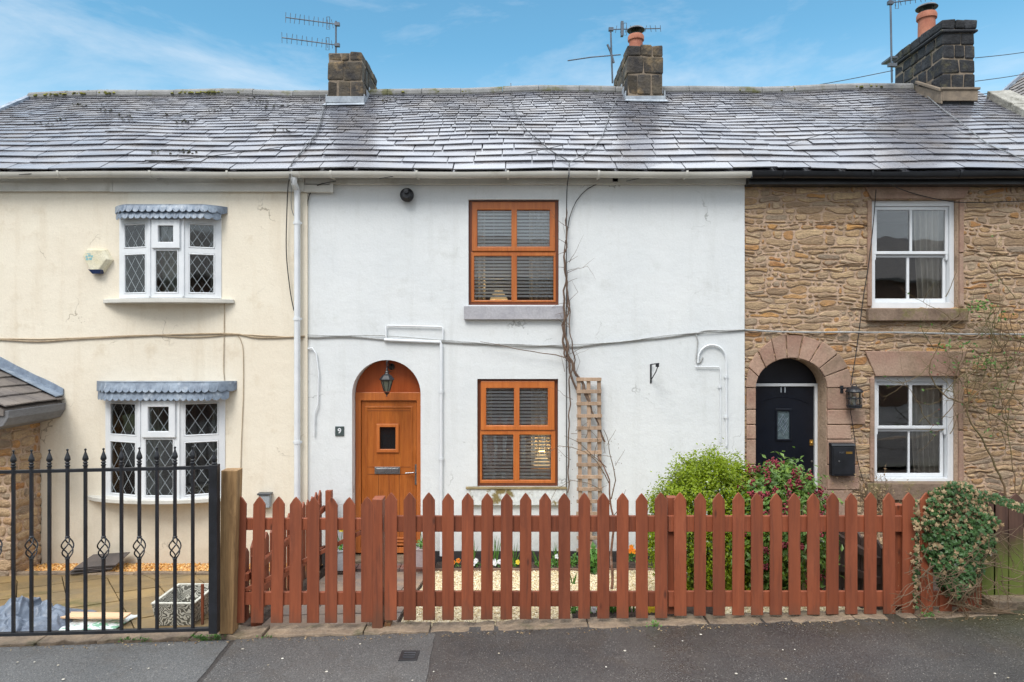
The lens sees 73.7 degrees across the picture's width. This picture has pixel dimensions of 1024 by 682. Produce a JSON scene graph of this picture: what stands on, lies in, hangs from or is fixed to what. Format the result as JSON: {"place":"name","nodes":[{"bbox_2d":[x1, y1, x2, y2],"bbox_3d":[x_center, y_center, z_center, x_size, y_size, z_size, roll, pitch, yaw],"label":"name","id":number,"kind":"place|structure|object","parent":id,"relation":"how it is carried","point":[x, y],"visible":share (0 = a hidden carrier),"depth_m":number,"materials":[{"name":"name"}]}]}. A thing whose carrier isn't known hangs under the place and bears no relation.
{"place":"outdoors","nodes":[
{"label":"outdoors","id":0,"kind":"place"},
{"bbox_2d":[0,574,286,628],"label":"patio paving","id":1,"kind":"structure","parent":0,"point":[112,593],"depth_m":7.92,"materials":[{"name":"beige stone"}]},
{"bbox_2d":[0,596,96,631],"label":"tarpaulin","id":2,"kind":"object","parent":1,"relation":"on","point":[40,614],"visible":0.69,"depth_m":6.52,"materials":[{"name":"plastic"}]},
{"bbox_2d":[59,614,136,629],"bbox_3d":[-4.051,2.723,6.599,0.655,0.083,0.535,0,0,0],"label":"plastic bag","id":3,"kind":"object","parent":1,"relation":"on","point":[76,624],"visible":0.31,"depth_m":6.51,"materials":[{"name":"white plastic"}]},
{"bbox_2d":[60,612,130,618],"bbox_3d":[-4.051,2.649,6.587,0.784,0.060,0.163,0,0,8],"label":"wooden plank","id":4,"kind":"object","parent":3,"relation":"on","point":[94,615],"visible":0.62,"depth_m":6.55,"materials":[{"name":"brown wood"}]},
{"bbox_2d":[70,552,129,573],"bbox_3d":[-5.364,2.889,8.899,0.599,0.135,0.416,0,0,-13],"label":"slate stack","id":5,"kind":"object","parent":1,"relation":"on","point":[94,562],"visible":0.71,"depth_m":8.78,"materials":[{"name":"grey stone"}]},
{"bbox_2d":[151,583,208,624],"bbox_3d":[-3.204,2.588,6.710,0.412,0.225,0.532,0,0,0],"label":"square planter","id":6,"kind":"object","parent":1,"relation":"on","point":[183,605],"visible":0.58,"depth_m":6.54,"materials":[{"name":"grey stone"}]},
{"bbox_2d":[201,584,203,624],"bbox_3d":[-2.951,2.510,6.510,0.025,0.385,0.020,0,0,0],"label":"leaning board","id":7,"kind":"object","parent":1,"relation":"on","point":[202,604],"visible":1,"depth_m":6.50,"materials":[{"name":"brown wood"}]},
{"bbox_2d":[262,572,422,627],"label":"garden path","id":8,"kind":"structure","parent":0,"point":[400,582],"depth_m":6.87,"materials":[{"name":"grey concrete"}]},
{"bbox_2d":[338,530,342,570],"bbox_3d":[-2.174,2.576,8.700,0.334,0.631,0.333,0,0,0],"label":"flower bucket","id":9,"kind":"object","parent":8,"relation":"on","point":[340,557],"visible":0.23,"depth_m":8.57,"materials":[{"name":"metal"}]},
{"bbox_2d":[416,533,422,566],"bbox_3d":[-1.152,2.582,8.700,0.270,0.540,0.270,0,0,0],"label":"flower bucket","id":10,"kind":"object","parent":8,"relation":"on","point":[419,554],"visible":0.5,"depth_m":8.60,"materials":[{"name":"pink metal"}]},
{"bbox_2d":[16,567,938,627],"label":"yard soil","id":11,"kind":"structure","parent":0,"point":[267,613],"depth_m":7.36,"materials":[{"name":"brown soil"}]},
{"bbox_2d":[0,357,65,575],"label":"stone porch","id":12,"kind":"object","parent":11,"relation":"on","point":[30,402],"visible":0.73,"depth_m":8.80,"materials":[{"name":"stone"}]},
{"bbox_2d":[16,571,320,575],"bbox_3d":[-4.429,3.060,8.738,3.948,0.227,0.082,0,0,0],"label":"gravel edging","id":13,"kind":"object","parent":11,"relation":"on","point":[112,573],"visible":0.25,"depth_m":8.71,"materials":[{"name":"stone"}]},
{"bbox_2d":[24,563,322,571],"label":"gravel","id":14,"kind":"structure","parent":11,"relation":"on","point":[130,567],"depth_m":8.97,"materials":[{"name":"gravel"}]},
{"bbox_2d":[245,490,332,626],"bbox_3d":[-2.464,2.530,7.760,0.162,1.161,2.680,0,0,0],"label":"picket fence","id":15,"kind":"object","parent":11,"relation":"on","point":[268,554],"visible":0.31,"depth_m":7.58,"materials":[{"name":"brown wood"}]},
{"bbox_2d":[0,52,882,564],"bbox_3d":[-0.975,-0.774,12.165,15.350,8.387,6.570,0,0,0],"label":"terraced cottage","id":16,"kind":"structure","parent":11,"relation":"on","point":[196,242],"depth_m":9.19,"materials":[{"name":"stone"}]},
{"bbox_2d":[83,249,113,273],"bbox_3d":[-5.553,-1.069,9.143,0.385,0.343,0.091,0,0,0],"label":"alarm box","id":17,"kind":"object","parent":16,"relation":"attached to","point":[99,261],"visible":1,"depth_m":9.10,"materials":[{"name":"plastic"}]},
{"bbox_2d":[0,333,304,341],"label":"cable","id":18,"kind":"object","parent":16,"relation":"attached to","point":[151,335],"visible":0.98,"depth_m":9.17,"materials":[{"name":"rubber"}]},
{"bbox_2d":[88,381,236,504],"bbox_3d":[-4.689,1.334,9.127,2.025,1.595,0.495,0,0,0],"label":"bow window","id":19,"kind":"structure","parent":16,"relation":"in","point":[133,409],"depth_m":9.00,"materials":[{"name":"white plastic"}]},
{"bbox_2d":[19,142,315,174],"bbox_3d":[-4.577,-2.465,9.200,3.751,0.604,0.010,0,0,-9],"label":"overhead wire","id":20,"kind":"object","parent":16,"relation":"attached to","point":[198,157],"visible":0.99,"depth_m":9.27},
{"bbox_2d":[103,204,234,302],"bbox_3d":[-4.612,-1.153,9.157,1.753,1.296,0.435,0,0,0],"label":"bow window","id":21,"kind":"structure","parent":16,"relation":"in","point":[139,231],"depth_m":9.06,"materials":[{"name":"white plastic"}]},
{"bbox_2d":[223,303,224,380],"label":"cable","id":22,"kind":"object","parent":16,"relation":"attached to","point":[223,348],"visible":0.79,"depth_m":9.18,"materials":[{"name":"beige plastic"}]},
{"bbox_2d":[237,335,243,467],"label":"cable","id":23,"kind":"object","parent":16,"relation":"attached to","point":[243,396],"visible":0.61,"depth_m":9.18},
{"bbox_2d":[257,492,272,507],"bbox_3d":[-3.307,2.127,9.137,0.177,0.194,0.104,0,0,0],"label":"meter box","id":24,"kind":"object","parent":16,"relation":"attached to","point":[265,497],"visible":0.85,"depth_m":9.10,"materials":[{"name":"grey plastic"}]},
{"bbox_2d":[286,103,326,310],"bbox_3d":[-3.034,-2.377,10.482,0.210,3.944,3.230,0,0,-5],"label":"cable","id":25,"kind":"object","parent":16,"relation":"attached to","point":[287,207],"visible":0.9,"depth_m":9.14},
{"bbox_2d":[291,89,322,214],"bbox_3d":[-3.112,-3.117,10.670,0.203,2.938,3.622,0,0,-10],"label":"cable","id":26,"kind":"object","parent":16,"relation":"attached to","point":[301,150],"visible":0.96,"depth_m":9.53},
{"bbox_2d":[281,13,339,52],"bbox_3d":[-3.747,-5.668,12.700,1.083,0.895,0.060,0,0,0],"label":"tv aerial","id":27,"kind":"object","parent":16,"relation":"attached to","point":[336,24],"visible":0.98,"depth_m":12.69,"materials":[{"name":"metal"}]},
{"bbox_2d":[289,25,756,571],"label":"terraced cottage","id":28,"kind":"structure","parent":11,"relation":"on","point":[459,239],"depth_m":9.23,"materials":[{"name":"paint"}]},
{"bbox_2d":[335,426,343,435],"bbox_3d":[-2.329,1.218,9.221,0.120,0.128,0.016,0,0,0],"label":"number plaque","id":29,"kind":"object","parent":28,"relation":"attached to","point":[339,430],"visible":1,"depth_m":9.22,"materials":[{"name":"stone"}]},
{"bbox_2d":[379,360,394,396],"bbox_3d":[-1.672,0.498,9.228,0.204,0.490,0.393,0,0,0],"label":"wall lantern","id":30,"kind":"object","parent":28,"relation":"attached to","point":[386,379],"depth_m":9.10,"materials":[{"name":"black metal"}]},
{"bbox_2d":[362,401,416,545],"bbox_3d":[-1.696,1.832,9.421,0.765,2.006,0.109,0,0,0],"label":"door","id":31,"kind":"structure","parent":28,"relation":"in","point":[389,428],"depth_m":9.43,"materials":[{"name":"brown wood"}]},
{"bbox_2d":[400,188,413,201],"bbox_3d":[-1.407,-1.955,9.127,0.184,0.184,0.147,0,0,0],"label":"boiler flue","id":32,"kind":"object","parent":28,"relation":"attached to","point":[406,194],"visible":1,"depth_m":9.11,"materials":[{"name":"black metal"}]},
{"bbox_2d":[379,144,566,178],"bbox_3d":[-0.465,-2.446,9.250,2.628,0.664,0.010,0,0,-15],"label":"overhead wire","id":33,"kind":"object","parent":28,"relation":"attached to","point":[508,156],"visible":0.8,"depth_m":9.46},
{"bbox_2d":[490,290,507,299],"bbox_3d":[-0.187,-0.584,9.620,0.260,0.276,0.260,0,0,0],"label":"table lamp","id":34,"kind":"object","parent":28,"relation":"on","point":[498,298],"visible":0.39,"depth_m":9.56,"materials":[{"name":"fabric"}]},
{"bbox_2d":[308,332,697,347],"bbox_3d":[-0.145,-0.017,9.216,5.311,0.210,0.021,0,0,0],"label":"cable","id":35,"kind":"object","parent":28,"relation":"attached to","point":[504,343],"visible":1,"depth_m":9.21,"materials":[{"name":"grey rubber"}]},
{"bbox_2d":[469,201,557,304],"bbox_3d":[0.021,-1.201,9.511,1.216,1.427,0.508,0,0,0],"label":"window","id":36,"kind":"structure","parent":28,"relation":"in","point":[543,245],"depth_m":9.32,"materials":[{"name":"brown wood"}]},
{"bbox_2d":[478,379,557,485],"bbox_3d":[0.077,1.243,9.511,1.088,1.461,0.508,0,0,0],"label":"window","id":37,"kind":"structure","parent":28,"relation":"in","point":[543,429],"depth_m":9.32,"materials":[{"name":"brown wood"}]},
{"bbox_2d":[308,329,745,345],"bbox_3d":[0.179,-0.046,9.204,5.949,0.236,0.011,0,0,0],"label":"cable","id":38,"kind":"object","parent":28,"relation":"attached to","point":[517,345],"visible":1,"depth_m":9.20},
{"bbox_2d":[510,83,569,494],"bbox_3d":[0.261,-1.005,10.663,0.287,7.451,3.738,0,0,-13],"label":"cable","id":39,"kind":"object","parent":28,"relation":"attached to","point":[566,294],"visible":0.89,"depth_m":9.17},
{"bbox_2d":[531,451,550,479],"bbox_3d":[0.416,1.729,9.550,0.319,0.380,0.315,0,0,0],"label":"table lamp","id":40,"kind":"object","parent":28,"relation":"in","point":[541,468],"visible":0.41,"depth_m":9.45,"materials":[{"name":"ceramic"}]},
{"bbox_2d":[480,208,605,492],"bbox_3d":[0.416,0.114,9.091,1.680,3.838,0.148,0,0,0],"label":"climbing vine","id":41,"kind":"object","parent":28,"relation":"attached to","point":[569,360],"visible":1,"depth_m":9.13,"materials":[{"name":"brown plant"}]},
{"bbox_2d":[567,184,596,228],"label":"cable","id":42,"kind":"object","parent":28,"relation":"attached to","point":[576,201],"visible":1,"depth_m":9.20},
{"bbox_2d":[576,377,602,551],"bbox_3d":[1.035,1.652,9.128,0.357,2.332,0.044,0,0,0],"label":"wooden trellis","id":43,"kind":"object","parent":28,"relation":"attached to","point":[589,440],"visible":0.75,"depth_m":9.12,"materials":[{"name":"brown wood"}]},
{"bbox_2d":[569,96,618,176],"bbox_3d":[1.346,-3.186,10.324,0.175,2.103,3.133,0,0,21],"label":"cable","id":44,"kind":"object","parent":28,"relation":"attached to","point":[598,141],"visible":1,"depth_m":9.87,"materials":[{"name":"black rubber"}]},
{"bbox_2d":[568,21,660,82],"bbox_3d":[1.933,-5.452,12.900,1.767,1.159,0.080,0,0,0],"label":"tv aerial","id":45,"kind":"object","parent":28,"relation":"attached to","point":[612,29],"visible":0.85,"depth_m":12.89,"materials":[{"name":"metal"}]},
{"bbox_2d":[650,363,658,382],"bbox_3d":[1.894,0.428,9.050,0.051,0.286,0.360,0,0,-1],"label":"basket bracket","id":46,"kind":"object","parent":28,"relation":"attached to","point":[657,366],"visible":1,"depth_m":9.20,"materials":[{"name":"black metal"}]},
{"bbox_2d":[695,334,702,363],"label":"cable","id":47,"kind":"object","parent":28,"relation":"attached to","point":[697,350],"visible":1,"depth_m":9.21,"materials":[{"name":"white plastic"}]},
{"bbox_2d":[435,568,654,571],"bbox_3d":[1.079,3.041,8.902,4.198,0.163,0.030,0,0,0],"label":"bed edging","id":48,"kind":"object","parent":11,"relation":"on","point":[499,569],"visible":0.09,"depth_m":8.89,"materials":[{"name":"brown wood"}]},
{"bbox_2d":[436,562,654,569],"bbox_3d":[1.050,2.965,9.060,4.100,0.066,0.280,0,0,0],"label":"flower bed","id":49,"kind":"object","parent":11,"relation":"on","point":[533,565],"visible":0.17,"depth_m":8.98,"materials":[{"name":"green plant"}]},
{"bbox_2d":[454,558,460,566],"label":"pansy plant","id":50,"kind":"object","parent":49,"relation":"on","point":[456,562],"visible":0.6,"depth_m":8.97,"materials":[{"name":"orange plant"}]},
{"bbox_2d":[474,558,480,566],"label":"pansy plant","id":51,"kind":"object","parent":49,"relation":"on","point":[476,562],"visible":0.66,"depth_m":8.95,"materials":[{"name":"white plant"}]},
{"bbox_2d":[493,536,500,565],"bbox_3d":[-0.193,2.799,8.985,0.132,0.469,0.075,0,0,0],"label":"bulb plant","id":52,"kind":"object","parent":49,"relation":"on","point":[497,552],"visible":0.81,"depth_m":8.97,"materials":[{"name":"green plant"}]},
{"bbox_2d":[493,559,500,566],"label":"pansy plant","id":53,"kind":"object","parent":49,"relation":"on","point":[495,562],"visible":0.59,"depth_m":8.92,"materials":[{"name":"white plant"}]},
{"bbox_2d":[512,543,519,566],"bbox_3d":[0.032,2.829,8.983,0.183,0.410,0.080,0,0,4],"label":"bulb plant","id":54,"kind":"object","parent":49,"relation":"on","point":[514,562],"visible":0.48,"depth_m":8.97,"materials":[{"name":"green plant"}]},
{"bbox_2d":[532,551,538,566],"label":"bulb plant","id":55,"kind":"object","parent":49,"relation":"on","point":[536,559],"visible":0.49,"depth_m":8.99,"materials":[{"name":"green plant"}]},
{"bbox_2d":[551,547,557,565],"bbox_3d":[0.564,2.840,8.985,0.108,0.386,0.086,0,0,0],"label":"bulb plant","id":56,"kind":"object","parent":49,"relation":"on","point":[556,559],"visible":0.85,"depth_m":8.97,"materials":[{"name":"green plant"}]},
{"bbox_2d":[551,554,557,567],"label":"pansy plant","id":57,"kind":"object","parent":49,"relation":"on","point":[555,556],"visible":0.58,"depth_m":8.96,"materials":[{"name":"green plant"}]},
{"bbox_2d":[570,552,577,566],"bbox_3d":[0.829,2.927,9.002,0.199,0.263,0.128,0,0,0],"label":"leafy plant","id":58,"kind":"object","parent":49,"relation":"on","point":[576,560],"visible":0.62,"depth_m":8.99,"materials":[{"name":"green plant"}]},
{"bbox_2d":[629,545,635,562],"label":"pansy plant","id":59,"kind":"object","parent":49,"relation":"on","point":[632,552],"visible":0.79,"depth_m":8.54,"materials":[{"name":"orange plant"}]},
{"bbox_2d":[401,570,863,626],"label":"gravel","id":60,"kind":"structure","parent":11,"relation":"on","point":[515,586],"depth_m":7.79,"materials":[{"name":"beige gravel"}]},
{"bbox_2d":[570,572,576,584],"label":"bulb plant","id":61,"kind":"object","parent":60,"relation":"on","point":[574,579],"visible":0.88,"depth_m":7.98,"materials":[{"name":"green plant"}]},
{"bbox_2d":[545,409,625,589],"bbox_3d":[0.817,1.735,7.617,0.904,2.076,0.077,0,0,0],"label":"young tree","id":62,"kind":"object","parent":60,"relation":"on","point":[611,550],"visible":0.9,"depth_m":7.60,"materials":[{"name":"brown plant"}]},
{"bbox_2d":[590,541,596,573],"bbox_3d":[1.022,2.767,8.699,0.273,0.412,0.182,0,0,0],"label":"leafy plant","id":63,"kind":"object","parent":60,"relation":"on","point":[593,560],"visible":0.53,"depth_m":8.66,"materials":[{"name":"green plant"}]},
{"bbox_2d":[570,607,712,620],"bbox_3d":[1.250,2.561,6.440,1.380,0.107,0.340,0,0,0],"label":"flower bed","id":64,"kind":"object","parent":60,"relation":"on","point":[690,610],"visible":0.22,"depth_m":6.36,"materials":[{"name":"soil"}]},
{"bbox_2d":[570,607,577,613],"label":"leafy plant","id":65,"kind":"object","parent":64,"relation":"on","point":[573,609],"visible":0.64,"depth_m":6.41,"materials":[{"name":"green plant"}]},
{"bbox_2d":[590,607,596,613],"bbox_3d":[0.758,2.522,6.410,0.130,0.107,0.116,0,0,38],"label":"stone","id":66,"kind":"object","parent":64,"relation":"on","point":[593,609],"visible":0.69,"depth_m":6.37,"materials":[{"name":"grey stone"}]},
{"bbox_2d":[648,607,654,612],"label":"pansy plant","id":67,"kind":"object","parent":64,"relation":"on","point":[651,609],"visible":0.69,"depth_m":6.35,"materials":[{"name":"yellow plant"}]},
{"bbox_2d":[631,438,767,589],"bbox_3d":[2.148,1.946,7.342,1.719,1.896,1.274,0,0,0],"label":"privet bush","id":68,"kind":"object","parent":11,"relation":"on","point":[690,480],"visible":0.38,"depth_m":7.09,"materials":[{"name":"green plant"}]},
{"bbox_2d":[721,446,844,589],"bbox_3d":[2.736,1.988,7.063,1.387,1.823,1.207,0,0,0],"label":"skimmia bush","id":69,"kind":"object","parent":11,"relation":"on","point":[767,488],"visible":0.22,"depth_m":6.82,"materials":[{"name":"green plant"}]},
{"bbox_2d":[801,505,805,589],"bbox_3d":[2.881,2.197,6.747,0.036,1.145,0.035,0,0,0],"label":"wooden stake","id":70,"kind":"object","parent":11,"relation":"on","point":[803,585],"visible":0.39,"depth_m":6.73,"materials":[{"name":"brown wood"}]},
{"bbox_2d":[821,513,882,609],"bbox_3d":[3.487,2.484,7.650,0.139,1.190,2.500,0,0,0],"label":"boundary fence","id":71,"kind":"object","parent":11,"relation":"on","point":[860,562],"visible":0.12,"depth_m":6.77,"materials":[{"name":"brown wood"}]},
{"bbox_2d":[689,2,1023,563],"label":"terraced cottage","id":72,"kind":"structure","parent":11,"relation":"on","point":[809,208],"depth_m":9.27,"materials":[{"name":"stone"}]},
{"bbox_2d":[627,111,899,180],"bbox_3d":[3.755,-2.828,9.755,4.781,1.466,0.010,0,0,-19],"label":"overhead wire","id":73,"kind":"object","parent":72,"relation":"attached to","point":[817,135],"visible":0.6,"depth_m":10.10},
{"bbox_2d":[755,386,813,491],"bbox_3d":[3.787,1.756,9.550,0.868,2.238,0.081,0,0,0],"label":"door","id":74,"kind":"structure","parent":72,"relation":"in","point":[784,414],"depth_m":9.55,"materials":[{"name":"black wood"}]},
{"bbox_2d":[828,442,855,475],"bbox_3d":[4.441,1.589,9.187,0.324,0.436,0.120,0,0,0],"label":"post box","id":75,"kind":"object","parent":72,"relation":"attached to","point":[841,458],"visible":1,"depth_m":9.13,"materials":[{"name":"black metal"}]},
{"bbox_2d":[834,447,853,473],"bbox_3d":[4.443,1.605,9.136,0.269,0.360,0.005,0,0,0],"label":"box door","id":76,"kind":"structure","parent":75,"relation":"in","point":[846,464],"depth_m":9.14,"materials":[{"name":"black metal"}]},
{"bbox_2d":[839,384,863,407],"bbox_3d":[4.561,0.732,9.135,0.247,0.318,0.254,0,0,0],"label":"wall lantern","id":77,"kind":"object","parent":72,"relation":"attached to","point":[852,389],"depth_m":9.09,"materials":[{"name":"black metal"}]},
{"bbox_2d":[850,409,863,481],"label":"cable","id":78,"kind":"object","parent":72,"relation":"attached to","point":[855,443],"visible":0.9,"depth_m":9.20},
{"bbox_2d":[698,329,1022,334],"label":"cable","id":79,"kind":"object","parent":72,"relation":"attached to","point":[859,332],"visible":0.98,"depth_m":9.21,"materials":[{"name":"grey rubber"}]},
{"bbox_2d":[850,189,876,384],"bbox_3d":[4.716,-0.703,9.118,0.329,2.599,0.246,0,0,0],"label":"cable","id":80,"kind":"object","parent":72,"relation":"attached to","point":[865,285],"visible":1,"depth_m":9.22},
{"bbox_2d":[881,0,931,82],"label":"tv aerial","id":81,"kind":"object","parent":72,"relation":"attached to","point":[888,62],"visible":1,"depth_m":11.89,"materials":[{"name":"metal"}]},
{"bbox_2d":[823,71,889,83],"bbox_3d":[5.546,-5.157,13.700,0.013,0.895,4.219,0,0,-31],"label":"overhead wire","id":82,"kind":"object","parent":81,"relation":"attached to","point":[856,77],"visible":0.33,"depth_m":12.45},
{"bbox_2d":[872,201,953,307],"bbox_3d":[5.468,-1.185,9.431,1.161,1.476,0.183,0,0,0],"label":"sash window","id":83,"kind":"structure","parent":72,"relation":"in","point":[933,254],"depth_m":9.41,"materials":[{"name":"white plastic"}]},
{"bbox_2d":[874,376,952,480],"bbox_3d":[5.480,1.206,9.431,1.118,1.451,0.183,0,0,0],"label":"sash window","id":84,"kind":"structure","parent":72,"relation":"in","point":[934,462],"depth_m":9.41,"materials":[{"name":"white plastic"}]},
{"bbox_2d":[878,235,1023,496],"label":"climbing rose","id":85,"kind":"object","parent":72,"relation":"attached to","point":[967,403],"visible":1,"depth_m":9.09,"materials":[{"name":"green plant"}]},
{"bbox_2d":[891,185,1020,202],"bbox_3d":[6.187,-1.959,9.184,2.442,0.197,0.210,0,0,-5],"label":"cable","id":86,"kind":"object","parent":72,"relation":"attached to","point":[953,201],"visible":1,"depth_m":9.20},
{"bbox_2d":[927,96,1023,160],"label":"cable","id":87,"kind":"object","parent":72,"relation":"attached to","point":[974,133],"visible":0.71,"depth_m":10.05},
{"bbox_2d":[975,52,1023,57],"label":"overhead wire","id":88,"kind":"object","parent":72,"relation":"attached to","point":[998,55],"visible":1,"depth_m":12.90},
{"bbox_2d":[832,463,909,544],"bbox_3d":[4.332,2.049,8.221,0.933,1.165,0.359,0,0,0],"label":"dry shrub","id":89,"kind":"object","parent":11,"relation":"on","point":[863,497],"visible":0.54,"depth_m":8.20,"materials":[{"name":"brown plant"}]},
{"bbox_2d":[888,480,1023,619],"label":"ivy","id":90,"kind":"object","parent":11,"relation":"on","point":[956,560],"visible":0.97,"depth_m":6.05,"materials":[{"name":"green plant"}]},
{"bbox_2d":[981,492,1023,610],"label":"boarded fence","id":91,"kind":"object","parent":11,"relation":"on","point":[1010,519],"visible":0.39,"depth_m":6.36,"materials":[{"name":"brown wood"}]},
{"bbox_2d":[483,448,495,478],"bbox_3d":[-0.317,1.690,9.583,0.250,0.471,0.156,0,0,0],"label":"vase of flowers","id":92,"kind":"object","parent":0,"point":[489,465],"visible":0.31,"depth_m":9.54,"materials":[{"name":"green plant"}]},
{"bbox_2d":[0,0,1023,105],"label":"sky","id":93,"kind":"structure","parent":0,"point":[46,45],"materials":[{"name":"blue"}]},
{"bbox_2d":[34,610,1023,681],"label":"pavement","id":94,"kind":"structure","parent":0,"point":[958,649],"depth_m":5.50,"materials":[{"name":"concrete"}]},
{"bbox_2d":[0,640,229,681],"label":"pavement patch","id":95,"kind":"object","parent":94,"relation":"on","point":[190,661],"visible":1,"depth_m":5.66,"materials":[{"name":"grey asphalt"}]},
{"bbox_2d":[0,446,219,636],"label":"iron railings","id":96,"kind":"object","parent":95,"relation":"on","point":[213,467],"visible":1,"depth_m":5.94,"materials":[{"name":"black metal"}]},
{"bbox_2d":[203,633,434,681],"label":"pavement trench patch","id":97,"kind":"object","parent":94,"relation":"on","point":[375,658],"visible":1,"depth_m":5.58,"materials":[{"name":"grey asphalt"}]},
{"bbox_2d":[398,650,419,660],"bbox_3d":[-0.843,2.591,5.604,0.154,0.034,0.180,0,0,0],"label":"drain cover","id":98,"kind":"object","parent":97,"relation":"on","point":[409,655],"visible":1,"depth_m":5.60,"materials":[{"name":"metal"}]},
{"bbox_2d":[0,607,997,646],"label":"edging stones","id":99,"kind":"object","parent":94,"relation":"on","point":[323,629],"visible":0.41,"depth_m":6.11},
{"bbox_2d":[219,468,242,633],"bbox_3d":[-2.517,1.874,6.115,0.161,1.451,0.130,0,0,0],"label":"fence post","id":100,"kind":"object","parent":99,"relation":"on","point":[231,486],"visible":0.97,"depth_m":6.05,"materials":[{"name":"brown wood"}]},
{"bbox_2d":[237,496,372,622],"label":"garden gate","id":101,"kind":"structure","parent":100,"relation":"attached to","point":[295,597],"depth_m":6.13,"materials":[{"name":"brown wood"}]},
{"bbox_2d":[118,611,938,641],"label":"weeds","id":102,"kind":"object","parent":99,"relation":"on","point":[203,637],"visible":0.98,"depth_m":6.04,"materials":[{"name":"green plant"}]},
{"bbox_2d":[372,492,981,627],"bbox_3d":[1.502,1.995,6.212,5.524,1.267,0.160,0,0,0],"label":"picket fence","id":103,"kind":"object","parent":99,"relation":"on","point":[670,523],"visible":0.92,"depth_m":6.13,"materials":[{"name":"brown wood"}]},
{"bbox_2d":[16,634,1008,680],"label":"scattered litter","id":104,"kind":"object","parent":94,"relation":"on","point":[433,671],"visible":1,"depth_m":5.52,"materials":[{"name":"white paper"}]},
{"bbox_2d":[10,614,1023,650],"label":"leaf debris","id":105,"kind":"object","parent":94,"relation":"on","point":[529,633],"visible":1,"depth_m":5.98,"materials":[{"name":"brown plant"}]},
{"label":"ground","id":106,"kind":"structure","parent":0,"visible":0},
{"bbox_2d":[1002,72,1023,95],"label":"neighbouring house","id":107,"kind":"structure","parent":106,"relation":"on","point":[1017,82],"depth_m":15.80,"materials":[{"name":"stone"}]},
{"bbox_2d":[975,74,1023,81],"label":"overhead wire","id":108,"kind":"object","parent":107,"relation":"attached to","point":[998,78],"visible":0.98,"depth_m":12.92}
]}

